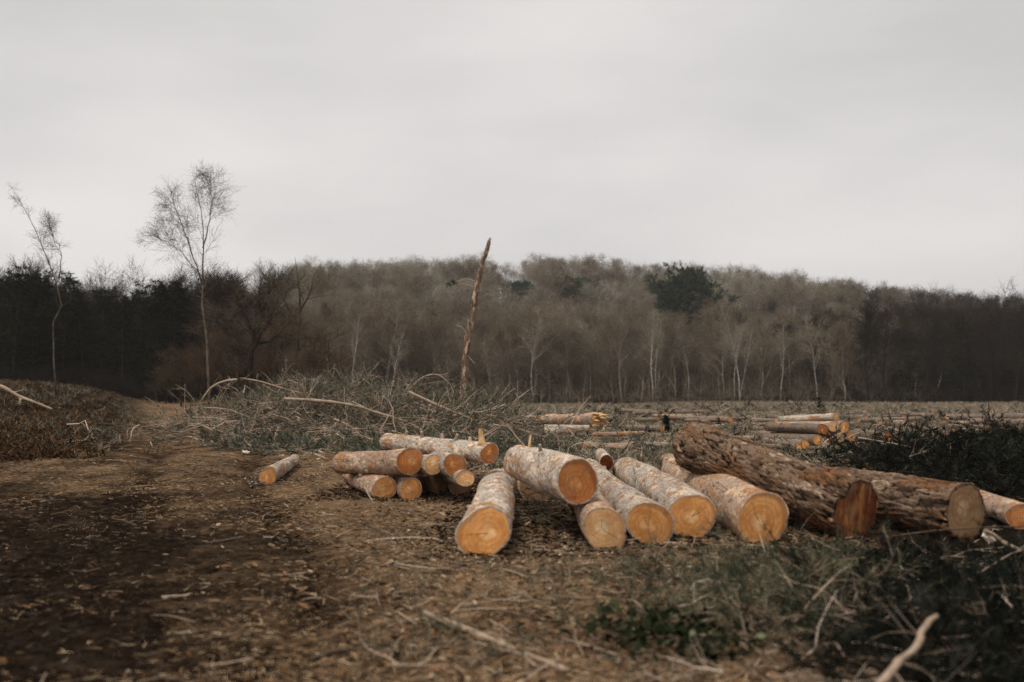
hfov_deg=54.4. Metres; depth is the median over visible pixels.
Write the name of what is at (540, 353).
slim tree
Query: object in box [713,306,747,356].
slim tree
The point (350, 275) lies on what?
bare tree
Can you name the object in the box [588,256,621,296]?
bare tree
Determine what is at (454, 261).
bare tree
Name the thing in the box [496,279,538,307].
pine tree
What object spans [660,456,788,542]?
log
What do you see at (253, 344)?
spreading tree
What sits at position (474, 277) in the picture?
bare tree
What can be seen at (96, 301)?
dark tree
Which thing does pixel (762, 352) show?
birch tree
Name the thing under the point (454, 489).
log
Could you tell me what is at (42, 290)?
conifer tree
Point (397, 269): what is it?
bare tree
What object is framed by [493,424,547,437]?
fallen branch
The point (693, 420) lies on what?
log
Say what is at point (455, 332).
brown tree
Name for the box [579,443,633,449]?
log
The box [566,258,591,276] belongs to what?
bare tree
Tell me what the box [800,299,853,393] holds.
dark tree
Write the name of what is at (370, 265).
bare tree
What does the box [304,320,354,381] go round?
brown tree
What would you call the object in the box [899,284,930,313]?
dark tree
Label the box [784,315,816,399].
birch tree
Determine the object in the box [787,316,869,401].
brown tree
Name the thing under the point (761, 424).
log
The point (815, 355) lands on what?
dark tree
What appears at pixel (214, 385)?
fallen branch
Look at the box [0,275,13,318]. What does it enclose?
conifer tree
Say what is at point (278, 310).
dark tree
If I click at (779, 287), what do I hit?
bare tree
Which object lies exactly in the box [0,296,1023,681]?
ground
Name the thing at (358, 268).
bare tree
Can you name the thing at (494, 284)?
brown tree
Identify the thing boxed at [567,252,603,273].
bare tree
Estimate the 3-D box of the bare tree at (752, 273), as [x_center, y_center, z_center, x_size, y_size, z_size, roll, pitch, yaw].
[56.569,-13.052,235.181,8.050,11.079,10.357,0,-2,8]
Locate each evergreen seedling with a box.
[662,415,671,431]
[815,396,824,410]
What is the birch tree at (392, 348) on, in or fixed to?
on the ground at (146, 562)
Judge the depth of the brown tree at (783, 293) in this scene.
168.70 m
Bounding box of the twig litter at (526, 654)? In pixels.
[12,438,1014,681]
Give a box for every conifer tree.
[0,264,48,380]
[0,267,44,378]
[0,273,67,372]
[0,274,17,361]
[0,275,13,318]
[0,276,45,361]
[3,269,95,369]
[6,270,79,373]
[25,270,103,384]
[47,280,95,355]
[88,287,107,343]
[98,290,146,365]
[120,278,193,398]
[124,281,153,370]
[129,282,185,369]
[131,290,194,396]
[133,280,212,398]
[145,315,192,365]
[171,298,199,360]
[225,283,268,373]
[231,282,299,387]
[885,332,930,400]
[919,325,950,395]
[938,314,992,401]
[994,328,1023,401]
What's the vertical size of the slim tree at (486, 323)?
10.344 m
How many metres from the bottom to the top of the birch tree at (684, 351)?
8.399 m
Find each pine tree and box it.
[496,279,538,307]
[550,274,598,307]
[643,261,741,337]
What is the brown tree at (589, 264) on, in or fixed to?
on the ground at (146, 562)
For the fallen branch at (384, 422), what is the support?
on the brash heap at (476, 401)
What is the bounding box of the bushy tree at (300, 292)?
[258,259,345,390]
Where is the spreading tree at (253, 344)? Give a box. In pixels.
[190,256,308,397]
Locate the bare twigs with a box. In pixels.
[627,512,1023,681]
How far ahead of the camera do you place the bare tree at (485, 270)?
213.25 m
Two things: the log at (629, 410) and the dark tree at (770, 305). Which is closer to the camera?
the log at (629, 410)
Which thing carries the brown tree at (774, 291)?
on the ground at (146, 562)
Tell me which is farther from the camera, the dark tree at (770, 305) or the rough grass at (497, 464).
the dark tree at (770, 305)
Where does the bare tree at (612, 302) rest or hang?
on the ground at (146, 562)
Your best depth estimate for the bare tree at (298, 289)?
195.97 m
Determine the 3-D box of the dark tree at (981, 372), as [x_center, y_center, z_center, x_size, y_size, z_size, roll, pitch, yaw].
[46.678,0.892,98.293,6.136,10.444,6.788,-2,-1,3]
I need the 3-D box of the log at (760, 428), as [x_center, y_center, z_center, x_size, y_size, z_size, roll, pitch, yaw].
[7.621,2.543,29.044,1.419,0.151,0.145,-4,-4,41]
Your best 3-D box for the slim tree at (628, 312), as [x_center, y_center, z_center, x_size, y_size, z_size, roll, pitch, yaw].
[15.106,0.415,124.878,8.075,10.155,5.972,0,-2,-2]
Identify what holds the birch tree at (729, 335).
on the ground at (146, 562)
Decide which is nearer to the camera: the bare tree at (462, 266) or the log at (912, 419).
the log at (912, 419)
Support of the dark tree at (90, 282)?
on the ground at (146, 562)
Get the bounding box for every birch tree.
[8,182,77,397]
[131,157,246,415]
[338,312,374,384]
[377,323,413,380]
[434,341,456,392]
[452,317,467,381]
[455,325,478,383]
[475,337,499,395]
[504,335,530,394]
[512,307,566,402]
[538,311,585,402]
[562,316,601,401]
[571,330,595,402]
[573,323,597,402]
[585,331,604,377]
[603,311,645,402]
[629,311,673,400]
[637,308,670,401]
[651,315,688,392]
[661,321,700,399]
[676,332,695,395]
[701,325,732,400]
[711,299,756,401]
[715,320,746,399]
[720,326,759,400]
[731,325,763,398]
[742,323,775,399]
[766,319,811,400]
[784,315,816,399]
[795,314,832,396]
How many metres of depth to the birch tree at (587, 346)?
100.31 m
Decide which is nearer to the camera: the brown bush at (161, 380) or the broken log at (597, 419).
the broken log at (597, 419)
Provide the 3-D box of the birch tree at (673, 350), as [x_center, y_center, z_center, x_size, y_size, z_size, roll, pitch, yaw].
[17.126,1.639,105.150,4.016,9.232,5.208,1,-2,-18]
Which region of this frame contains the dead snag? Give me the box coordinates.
[444,238,490,399]
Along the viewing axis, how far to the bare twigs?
5.18 m
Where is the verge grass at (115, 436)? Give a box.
[0,378,158,453]
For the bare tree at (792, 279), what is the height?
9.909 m
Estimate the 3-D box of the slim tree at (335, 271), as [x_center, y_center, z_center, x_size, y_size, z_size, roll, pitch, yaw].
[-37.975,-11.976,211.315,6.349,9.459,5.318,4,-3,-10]
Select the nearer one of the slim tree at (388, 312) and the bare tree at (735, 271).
the slim tree at (388, 312)
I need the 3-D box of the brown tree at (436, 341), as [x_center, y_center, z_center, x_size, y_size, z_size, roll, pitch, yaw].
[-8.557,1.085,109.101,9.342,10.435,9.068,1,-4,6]
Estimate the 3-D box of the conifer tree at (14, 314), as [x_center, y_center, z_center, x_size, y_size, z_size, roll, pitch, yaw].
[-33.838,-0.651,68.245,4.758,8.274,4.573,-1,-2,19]
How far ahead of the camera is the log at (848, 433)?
21.90 m
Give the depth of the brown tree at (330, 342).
101.74 m
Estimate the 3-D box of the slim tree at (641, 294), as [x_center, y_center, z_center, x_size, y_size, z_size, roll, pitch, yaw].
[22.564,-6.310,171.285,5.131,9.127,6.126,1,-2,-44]
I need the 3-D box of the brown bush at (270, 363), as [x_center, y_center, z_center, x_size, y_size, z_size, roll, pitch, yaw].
[-11.254,1.137,46.915,3.809,4.404,4.243,-1,-2,29]
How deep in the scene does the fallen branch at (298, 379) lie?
26.97 m
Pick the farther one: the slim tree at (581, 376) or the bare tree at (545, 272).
the bare tree at (545, 272)
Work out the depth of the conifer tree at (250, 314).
69.44 m
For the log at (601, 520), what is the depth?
8.21 m
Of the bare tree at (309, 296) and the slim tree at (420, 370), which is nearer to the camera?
the slim tree at (420, 370)
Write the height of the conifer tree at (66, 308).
7.697 m
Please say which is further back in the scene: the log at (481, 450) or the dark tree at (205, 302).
the dark tree at (205, 302)
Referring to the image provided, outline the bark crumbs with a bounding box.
[307,473,943,561]
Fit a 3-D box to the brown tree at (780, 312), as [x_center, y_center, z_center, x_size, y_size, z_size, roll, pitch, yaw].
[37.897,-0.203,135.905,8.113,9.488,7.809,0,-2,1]
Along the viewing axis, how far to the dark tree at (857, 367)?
109.38 m
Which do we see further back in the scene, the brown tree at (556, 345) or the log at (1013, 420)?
the brown tree at (556, 345)
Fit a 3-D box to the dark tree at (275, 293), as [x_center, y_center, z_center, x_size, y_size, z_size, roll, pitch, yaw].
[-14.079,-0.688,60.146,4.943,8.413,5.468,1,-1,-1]
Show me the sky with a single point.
(876, 141)
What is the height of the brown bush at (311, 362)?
4.708 m
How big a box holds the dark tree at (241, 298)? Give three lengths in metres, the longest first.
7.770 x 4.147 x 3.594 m
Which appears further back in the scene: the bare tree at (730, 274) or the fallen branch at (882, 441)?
the bare tree at (730, 274)
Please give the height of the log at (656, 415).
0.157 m
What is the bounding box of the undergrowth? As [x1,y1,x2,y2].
[0,268,1023,403]
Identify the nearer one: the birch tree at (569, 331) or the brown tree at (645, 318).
the birch tree at (569, 331)
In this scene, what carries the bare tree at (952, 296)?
on the ground at (146, 562)
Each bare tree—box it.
[276,260,317,302]
[284,284,313,319]
[288,279,310,299]
[289,260,316,276]
[290,276,319,310]
[293,278,342,304]
[298,254,325,302]
[300,268,341,299]
[305,272,340,298]
[314,286,349,354]
[318,265,357,289]
[320,261,361,279]
[326,261,354,284]
[330,266,361,297]
[336,287,371,301]
[337,271,366,297]
[346,257,371,287]
[347,261,376,284]
[353,281,396,300]
[355,260,378,286]
[358,257,394,278]
[362,260,399,291]
[379,258,421,291]
[387,256,408,280]
[400,254,430,289]
[401,261,424,293]
[402,254,436,278]
[415,266,454,305]
[415,271,438,302]
[421,257,461,298]
[421,260,446,274]
[421,275,471,311]
[427,272,452,303]
[434,258,464,297]
[440,277,499,312]
[447,255,479,301]
[458,252,473,276]
[458,262,502,300]
[458,272,491,292]
[463,252,489,287]
[471,252,498,277]
[478,275,529,345]
[480,255,501,293]
[484,261,522,289]
[501,284,555,312]
[510,260,543,282]
[517,252,550,284]
[518,258,537,281]
[519,258,556,283]
[525,253,560,303]
[532,257,558,308]
[554,259,582,297]
[556,257,597,278]
[560,255,581,277]
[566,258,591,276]
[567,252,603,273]
[571,258,599,276]
[575,278,629,312]
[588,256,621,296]
[590,263,624,293]
[590,299,639,375]
[602,258,640,299]
[603,262,642,296]
[613,287,649,320]
[623,260,651,283]
[626,274,651,296]
[633,288,671,340]
[638,268,667,302]
[638,270,670,285]
[643,285,691,323]
[649,262,665,279]
[697,281,746,316]
[698,264,731,283]
[707,270,725,289]
[713,265,745,300]
[715,262,745,282]
[716,267,758,289]
[719,265,742,283]
[721,277,753,306]
[725,288,761,318]
[731,268,761,303]
[738,264,762,304]
[738,274,781,314]
[739,276,765,300]
[740,265,772,299]
[750,280,779,306]
[753,270,776,289]
[765,272,796,286]
[769,279,809,309]
[780,271,803,311]
[782,279,826,316]
[790,269,814,313]
[797,275,845,309]
[810,276,827,298]
[821,297,854,318]
[828,286,881,305]
[841,277,853,283]
[846,301,917,338]
[852,278,879,303]
[892,286,930,302]
[895,287,914,308]
[924,287,945,306]
[940,292,962,300]
[949,287,976,307]
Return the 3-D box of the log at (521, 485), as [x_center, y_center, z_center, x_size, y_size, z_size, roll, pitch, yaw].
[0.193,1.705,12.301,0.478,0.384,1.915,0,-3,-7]
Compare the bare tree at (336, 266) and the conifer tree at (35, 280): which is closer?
the conifer tree at (35, 280)
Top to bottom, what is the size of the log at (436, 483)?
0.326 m
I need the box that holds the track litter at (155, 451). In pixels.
[0,383,351,478]
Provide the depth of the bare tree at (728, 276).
186.44 m
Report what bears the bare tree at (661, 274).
on the ground at (146, 562)
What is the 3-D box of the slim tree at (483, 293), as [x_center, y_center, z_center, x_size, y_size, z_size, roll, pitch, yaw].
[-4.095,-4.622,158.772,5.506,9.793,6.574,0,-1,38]
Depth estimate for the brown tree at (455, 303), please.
140.74 m
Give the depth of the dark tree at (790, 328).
120.58 m
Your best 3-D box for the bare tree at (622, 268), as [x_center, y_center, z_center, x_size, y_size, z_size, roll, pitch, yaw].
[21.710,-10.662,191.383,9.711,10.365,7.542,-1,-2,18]
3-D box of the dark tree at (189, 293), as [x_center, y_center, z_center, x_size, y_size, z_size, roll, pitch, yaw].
[-20.820,-1.272,64.923,7.758,9.376,7.524,-3,0,-42]
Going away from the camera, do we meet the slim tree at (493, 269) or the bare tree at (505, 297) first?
the bare tree at (505, 297)
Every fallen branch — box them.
[0,384,52,409]
[162,586,209,599]
[180,619,257,638]
[200,371,304,410]
[206,404,250,419]
[275,373,331,389]
[284,397,408,422]
[299,451,330,459]
[307,642,390,662]
[314,425,367,440]
[333,418,362,437]
[356,478,381,503]
[361,407,393,443]
[375,537,455,547]
[407,366,460,403]
[409,391,493,429]
[422,610,570,672]
[491,632,536,666]
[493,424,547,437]
[664,541,804,548]
[858,434,944,452]
[876,614,938,681]
[891,434,936,469]
[891,526,1023,538]
[929,408,967,453]
[948,420,1010,433]
[983,529,1018,549]
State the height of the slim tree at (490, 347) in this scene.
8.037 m
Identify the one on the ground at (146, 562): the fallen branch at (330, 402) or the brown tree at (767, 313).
the brown tree at (767, 313)
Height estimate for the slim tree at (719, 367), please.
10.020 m
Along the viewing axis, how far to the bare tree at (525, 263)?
226.93 m
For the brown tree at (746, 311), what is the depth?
140.27 m
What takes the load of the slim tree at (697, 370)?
on the ground at (146, 562)
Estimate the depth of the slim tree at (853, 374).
99.76 m
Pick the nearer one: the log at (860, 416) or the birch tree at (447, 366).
the log at (860, 416)
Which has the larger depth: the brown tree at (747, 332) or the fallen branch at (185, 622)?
the brown tree at (747, 332)
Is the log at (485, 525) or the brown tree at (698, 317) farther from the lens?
the brown tree at (698, 317)
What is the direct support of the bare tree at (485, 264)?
on the ground at (146, 562)
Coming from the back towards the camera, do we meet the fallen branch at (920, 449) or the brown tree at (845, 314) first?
the brown tree at (845, 314)
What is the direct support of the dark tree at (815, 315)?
on the ground at (146, 562)
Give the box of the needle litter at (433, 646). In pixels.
[0,457,1022,681]
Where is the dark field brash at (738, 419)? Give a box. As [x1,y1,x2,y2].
[572,396,1020,443]
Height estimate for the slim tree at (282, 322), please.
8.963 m
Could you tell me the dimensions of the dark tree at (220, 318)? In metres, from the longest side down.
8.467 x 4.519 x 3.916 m
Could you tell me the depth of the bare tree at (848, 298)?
172.37 m
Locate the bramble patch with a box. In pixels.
[552,597,766,668]
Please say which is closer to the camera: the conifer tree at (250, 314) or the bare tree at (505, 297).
the conifer tree at (250, 314)
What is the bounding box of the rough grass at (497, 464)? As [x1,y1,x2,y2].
[445,400,1023,470]
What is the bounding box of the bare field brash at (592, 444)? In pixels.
[484,393,1023,461]
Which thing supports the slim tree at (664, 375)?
on the ground at (146, 562)
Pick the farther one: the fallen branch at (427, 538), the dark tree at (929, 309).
the dark tree at (929, 309)
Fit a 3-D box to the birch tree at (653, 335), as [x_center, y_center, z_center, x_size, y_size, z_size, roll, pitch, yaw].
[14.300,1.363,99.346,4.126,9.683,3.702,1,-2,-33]
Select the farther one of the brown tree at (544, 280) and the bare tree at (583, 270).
the bare tree at (583, 270)
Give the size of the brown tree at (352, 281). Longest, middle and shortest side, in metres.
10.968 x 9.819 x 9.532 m
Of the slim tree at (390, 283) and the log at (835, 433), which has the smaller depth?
the log at (835, 433)
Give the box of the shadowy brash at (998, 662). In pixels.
[700,495,1023,681]
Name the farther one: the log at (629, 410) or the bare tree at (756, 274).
the bare tree at (756, 274)
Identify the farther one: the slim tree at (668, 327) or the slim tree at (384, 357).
the slim tree at (384, 357)
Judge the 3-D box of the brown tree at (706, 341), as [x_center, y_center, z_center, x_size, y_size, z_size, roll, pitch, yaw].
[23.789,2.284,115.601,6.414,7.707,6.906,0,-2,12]
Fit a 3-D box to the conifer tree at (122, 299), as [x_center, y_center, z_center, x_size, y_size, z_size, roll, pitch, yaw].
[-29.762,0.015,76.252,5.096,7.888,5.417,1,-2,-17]
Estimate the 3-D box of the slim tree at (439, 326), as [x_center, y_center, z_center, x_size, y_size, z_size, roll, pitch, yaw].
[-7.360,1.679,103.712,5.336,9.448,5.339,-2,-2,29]
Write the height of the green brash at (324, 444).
1.198 m
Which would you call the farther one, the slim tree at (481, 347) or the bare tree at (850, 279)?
the bare tree at (850, 279)
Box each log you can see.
[259,454,299,484]
[332,448,423,478]
[343,473,396,498]
[379,428,498,463]
[387,475,421,500]
[411,473,447,492]
[416,454,439,474]
[422,451,466,477]
[440,470,474,485]
[446,482,471,495]
[455,469,515,556]
[502,467,551,499]
[503,434,598,504]
[518,412,608,427]
[544,424,589,435]
[570,490,625,548]
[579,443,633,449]
[586,458,673,542]
[592,431,647,436]
[595,448,613,470]
[613,457,716,537]
[618,441,671,447]
[619,408,665,413]
[619,425,664,431]
[633,410,710,414]
[634,417,657,421]
[652,414,701,416]
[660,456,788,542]
[661,453,673,464]
[666,415,732,422]
[672,422,879,538]
[685,418,701,421]
[712,415,741,416]
[712,424,724,429]
[739,435,758,440]
[750,418,776,422]
[750,426,763,429]
[755,430,777,437]
[758,421,776,425]
[760,433,822,445]
[761,437,809,449]
[764,423,827,433]
[765,414,778,418]
[766,444,780,448]
[769,431,833,443]
[774,421,838,431]
[777,413,839,420]
[777,441,801,450]
[828,466,985,539]
[831,431,843,442]
[836,421,848,432]
[843,431,855,441]
[847,415,866,418]
[848,430,891,441]
[857,416,922,422]
[878,420,905,425]
[881,412,935,417]
[881,415,908,416]
[945,413,1023,419]
[947,424,989,429]
[958,482,1023,528]
[967,418,1023,425]
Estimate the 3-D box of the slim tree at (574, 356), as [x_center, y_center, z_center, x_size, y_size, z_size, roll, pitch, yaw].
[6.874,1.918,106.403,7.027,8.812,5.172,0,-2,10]
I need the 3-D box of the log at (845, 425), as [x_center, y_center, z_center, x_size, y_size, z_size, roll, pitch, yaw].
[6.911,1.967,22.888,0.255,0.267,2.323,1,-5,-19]
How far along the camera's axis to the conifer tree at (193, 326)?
74.51 m
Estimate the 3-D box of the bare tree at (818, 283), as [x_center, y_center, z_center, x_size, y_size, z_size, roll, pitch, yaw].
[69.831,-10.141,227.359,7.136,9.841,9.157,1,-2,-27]
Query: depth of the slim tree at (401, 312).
117.48 m
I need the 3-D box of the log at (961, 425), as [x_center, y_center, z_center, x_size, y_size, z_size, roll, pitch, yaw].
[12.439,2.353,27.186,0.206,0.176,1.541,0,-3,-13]
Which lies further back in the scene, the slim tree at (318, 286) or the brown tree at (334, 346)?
the brown tree at (334, 346)
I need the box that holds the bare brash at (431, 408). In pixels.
[67,357,670,447]
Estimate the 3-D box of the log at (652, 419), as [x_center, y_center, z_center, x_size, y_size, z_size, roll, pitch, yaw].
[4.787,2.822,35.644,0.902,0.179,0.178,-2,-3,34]
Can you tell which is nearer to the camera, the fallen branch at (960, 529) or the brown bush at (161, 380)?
the fallen branch at (960, 529)
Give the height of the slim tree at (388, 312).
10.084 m
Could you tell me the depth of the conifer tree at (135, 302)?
75.48 m
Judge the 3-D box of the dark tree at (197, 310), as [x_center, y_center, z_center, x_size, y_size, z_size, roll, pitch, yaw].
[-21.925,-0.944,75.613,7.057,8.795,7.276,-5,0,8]
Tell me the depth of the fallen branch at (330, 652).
5.08 m
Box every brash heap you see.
[48,349,632,447]
[778,404,1023,501]
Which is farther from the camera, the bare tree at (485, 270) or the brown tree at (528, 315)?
the bare tree at (485, 270)
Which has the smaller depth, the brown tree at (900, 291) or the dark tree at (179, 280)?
the dark tree at (179, 280)
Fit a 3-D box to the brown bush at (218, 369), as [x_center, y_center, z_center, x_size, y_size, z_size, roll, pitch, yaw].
[-13.390,1.431,45.937,3.261,3.776,3.633,0,-2,2]
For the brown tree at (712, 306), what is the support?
on the ground at (146, 562)
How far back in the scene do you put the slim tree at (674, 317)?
108.67 m
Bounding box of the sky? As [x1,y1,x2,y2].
[0,0,1023,314]
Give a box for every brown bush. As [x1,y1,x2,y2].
[141,349,187,403]
[155,341,206,406]
[174,319,238,400]
[184,335,259,401]
[193,298,318,383]
[229,319,318,394]
[284,321,357,392]
[298,322,366,384]
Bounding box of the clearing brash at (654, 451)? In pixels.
[412,396,958,468]
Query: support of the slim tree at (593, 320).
on the ground at (146, 562)
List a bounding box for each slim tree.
[190,267,256,381]
[249,263,313,385]
[285,266,354,382]
[295,297,348,372]
[298,314,336,373]
[322,301,359,374]
[326,264,342,292]
[327,286,347,311]
[336,301,387,373]
[352,307,389,374]
[361,308,415,387]
[368,267,393,289]
[372,307,402,365]
[372,336,400,381]
[374,298,397,378]
[381,323,412,380]
[383,323,427,381]
[384,277,398,296]
[384,304,420,381]
[386,302,412,379]
[392,328,430,377]
[401,324,431,385]
[415,336,456,387]
[418,273,443,311]
[418,317,451,388]
[422,317,457,391]
[430,328,461,387]
[444,262,460,297]
[446,339,491,392]
[452,314,497,381]
[456,306,498,387]
[465,326,504,395]
[468,340,491,395]
[469,275,502,310]
[472,330,501,396]
[472,339,497,399]
[473,282,497,320]
[477,319,522,401]
[487,261,500,292]
[487,309,523,389]
[489,271,509,302]
[489,311,529,390]
[493,309,518,381]
[497,325,531,400]
[509,318,548,396]
[510,323,555,398]
[515,305,550,384]
[529,314,551,389]
[542,342,580,399]
[544,272,574,306]
[548,320,600,392]
[553,262,570,297]
[571,335,600,398]
[579,316,605,390]
[580,310,606,395]
[585,317,636,402]
[589,311,640,385]
[595,336,630,399]
[604,315,648,401]
[606,306,651,358]
[614,320,649,396]
[616,340,642,394]
[624,336,660,399]
[628,281,651,320]
[637,311,699,400]
[639,268,657,281]
[646,322,681,397]
[646,330,688,397]
[649,308,695,392]
[653,264,666,276]
[667,337,700,395]
[676,317,705,394]
[679,338,708,393]
[685,304,752,396]
[694,314,732,383]
[696,312,739,384]
[696,331,739,382]
[700,326,734,395]
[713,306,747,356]
[715,273,727,299]
[724,333,762,398]
[727,340,768,398]
[729,338,764,387]
[730,329,766,395]
[731,310,786,398]
[738,313,785,396]
[742,313,767,375]
[763,312,787,383]
[769,278,782,306]
[772,313,799,374]
[785,309,835,399]
[793,286,808,314]
[807,281,832,308]
[819,315,866,401]
[822,332,864,381]
[829,300,854,317]
[843,339,876,401]
[853,327,876,382]
[861,309,920,398]
[900,321,928,400]
[901,297,917,307]
[908,290,928,313]
[936,315,965,387]
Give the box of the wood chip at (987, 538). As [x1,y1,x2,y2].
[981,532,994,542]
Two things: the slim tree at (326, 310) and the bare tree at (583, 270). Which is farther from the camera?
the bare tree at (583, 270)
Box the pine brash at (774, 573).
[547,518,978,663]
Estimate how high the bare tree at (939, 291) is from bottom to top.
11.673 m
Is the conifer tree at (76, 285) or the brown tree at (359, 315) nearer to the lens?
the conifer tree at (76, 285)
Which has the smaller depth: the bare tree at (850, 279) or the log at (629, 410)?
the log at (629, 410)
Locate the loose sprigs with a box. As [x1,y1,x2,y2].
[350,539,767,681]
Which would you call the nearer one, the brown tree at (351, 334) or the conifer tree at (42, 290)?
the conifer tree at (42, 290)
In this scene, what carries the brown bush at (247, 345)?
on the ground at (146, 562)
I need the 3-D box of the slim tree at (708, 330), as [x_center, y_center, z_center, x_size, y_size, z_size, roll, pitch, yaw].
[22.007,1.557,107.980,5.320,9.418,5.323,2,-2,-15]
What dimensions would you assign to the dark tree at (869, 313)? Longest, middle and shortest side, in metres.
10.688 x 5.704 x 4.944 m
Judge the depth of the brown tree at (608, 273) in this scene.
177.89 m
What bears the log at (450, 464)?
on the log at (436, 483)
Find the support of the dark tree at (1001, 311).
on the ground at (146, 562)
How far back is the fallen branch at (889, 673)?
4.24 m
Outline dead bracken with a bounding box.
[0,379,129,460]
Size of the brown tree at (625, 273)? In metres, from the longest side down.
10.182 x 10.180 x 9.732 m
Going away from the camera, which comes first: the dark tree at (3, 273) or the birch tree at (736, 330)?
the dark tree at (3, 273)
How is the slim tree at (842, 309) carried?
on the ground at (146, 562)
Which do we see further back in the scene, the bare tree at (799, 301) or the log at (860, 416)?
the bare tree at (799, 301)
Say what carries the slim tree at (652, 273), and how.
on the ground at (146, 562)
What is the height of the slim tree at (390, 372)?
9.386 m
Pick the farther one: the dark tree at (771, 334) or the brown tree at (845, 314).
the brown tree at (845, 314)
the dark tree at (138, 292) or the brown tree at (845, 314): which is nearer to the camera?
the dark tree at (138, 292)
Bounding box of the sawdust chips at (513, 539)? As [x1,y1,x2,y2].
[204,463,797,568]
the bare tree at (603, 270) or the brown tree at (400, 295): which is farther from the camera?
the bare tree at (603, 270)
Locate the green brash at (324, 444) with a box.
[195,407,577,458]
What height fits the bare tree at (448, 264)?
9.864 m
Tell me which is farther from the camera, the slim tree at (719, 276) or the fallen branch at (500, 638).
the slim tree at (719, 276)
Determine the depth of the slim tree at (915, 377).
103.38 m
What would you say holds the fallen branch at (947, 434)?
on the ground at (146, 562)
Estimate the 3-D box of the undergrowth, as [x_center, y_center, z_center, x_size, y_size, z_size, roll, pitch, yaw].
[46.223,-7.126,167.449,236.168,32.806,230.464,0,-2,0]
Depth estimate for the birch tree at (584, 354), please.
100.39 m
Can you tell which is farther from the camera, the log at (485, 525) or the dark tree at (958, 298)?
the dark tree at (958, 298)
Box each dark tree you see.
[0,253,65,360]
[0,264,17,282]
[2,266,100,351]
[5,253,98,332]
[50,278,90,351]
[57,284,101,353]
[72,271,114,334]
[80,258,146,332]
[80,270,138,321]
[84,286,115,340]
[85,254,197,370]
[143,253,258,372]
[145,262,201,353]
[161,262,199,342]
[172,298,261,344]
[174,266,244,377]
[178,274,225,357]
[192,264,227,322]
[193,268,246,368]
[197,270,274,393]
[208,268,272,370]
[244,270,315,383]
[247,261,313,379]
[277,294,296,355]
[713,298,756,378]
[756,314,786,390]
[757,299,777,333]
[779,316,797,369]
[784,325,797,386]
[790,304,835,398]
[790,310,829,385]
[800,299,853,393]
[816,306,866,392]
[817,301,845,387]
[820,322,874,397]
[822,335,849,400]
[826,326,854,386]
[828,280,930,401]
[833,293,848,320]
[835,278,863,303]
[838,309,871,383]
[841,289,898,400]
[845,328,873,400]
[859,322,900,393]
[864,288,882,302]
[866,305,917,402]
[868,303,894,398]
[871,281,901,299]
[873,282,971,402]
[883,324,911,400]
[892,296,916,321]
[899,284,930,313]
[911,311,960,401]
[912,299,947,316]
[913,291,1000,401]
[916,322,955,402]
[918,338,946,401]
[921,298,944,329]
[929,291,941,305]
[930,301,961,396]
[939,297,957,308]
[940,283,958,300]
[954,278,1023,400]
[954,291,970,304]
[958,291,974,314]
[959,297,1015,401]
[963,293,980,306]
[974,289,992,307]
[987,295,1001,304]
[1003,292,1023,381]
[1005,293,1023,373]
[1009,295,1019,311]
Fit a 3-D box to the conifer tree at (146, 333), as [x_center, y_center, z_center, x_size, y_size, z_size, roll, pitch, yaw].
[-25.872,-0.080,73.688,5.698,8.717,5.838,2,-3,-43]
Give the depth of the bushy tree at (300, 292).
57.90 m
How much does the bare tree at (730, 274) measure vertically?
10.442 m
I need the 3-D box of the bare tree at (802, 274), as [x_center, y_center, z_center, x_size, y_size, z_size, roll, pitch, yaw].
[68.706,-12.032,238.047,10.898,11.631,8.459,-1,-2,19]
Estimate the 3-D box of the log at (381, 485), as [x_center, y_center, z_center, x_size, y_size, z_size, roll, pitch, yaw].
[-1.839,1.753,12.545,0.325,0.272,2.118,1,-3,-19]
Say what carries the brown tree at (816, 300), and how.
on the ground at (146, 562)
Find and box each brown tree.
[279,294,328,324]
[287,268,321,297]
[297,316,348,366]
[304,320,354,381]
[321,273,371,300]
[322,317,377,377]
[332,290,396,377]
[334,299,368,361]
[335,289,424,380]
[336,285,435,382]
[348,310,439,383]
[358,264,389,296]
[365,286,412,313]
[378,267,409,295]
[387,271,435,300]
[393,308,461,391]
[398,307,467,388]
[406,271,446,304]
[421,294,464,330]
[429,263,471,297]
[430,314,466,385]
[431,336,491,384]
[433,289,482,341]
[442,305,483,351]
[445,316,478,360]
[452,259,501,311]
[465,307,508,377]
[478,279,507,310]
[490,297,574,402]
[501,336,549,399]
[509,281,560,310]
[514,326,597,402]
[521,317,594,399]
[522,338,574,398]
[529,269,559,301]
[534,258,574,303]
[534,323,607,401]
[539,319,615,401]
[547,321,598,395]
[559,291,609,320]
[570,252,607,304]
[589,265,627,306]
[593,305,651,394]
[608,301,687,394]
[609,266,650,302]
[625,304,659,342]
[627,325,692,396]
[662,310,706,389]
[663,313,709,391]
[695,295,749,370]
[696,329,733,379]
[701,326,739,389]
[724,304,761,342]
[726,304,762,328]
[727,317,787,386]
[740,291,791,319]
[744,308,803,379]
[757,281,796,317]
[760,328,821,398]
[761,329,802,397]
[762,288,788,318]
[764,281,812,320]
[772,306,810,372]
[774,330,827,389]
[778,275,811,307]
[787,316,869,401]
[800,291,828,314]
[801,282,845,308]
[817,301,850,320]
[818,288,847,315]
[826,285,882,308]
[834,301,877,325]
[841,284,865,306]
[870,288,904,308]
[879,285,912,306]
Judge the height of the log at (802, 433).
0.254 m

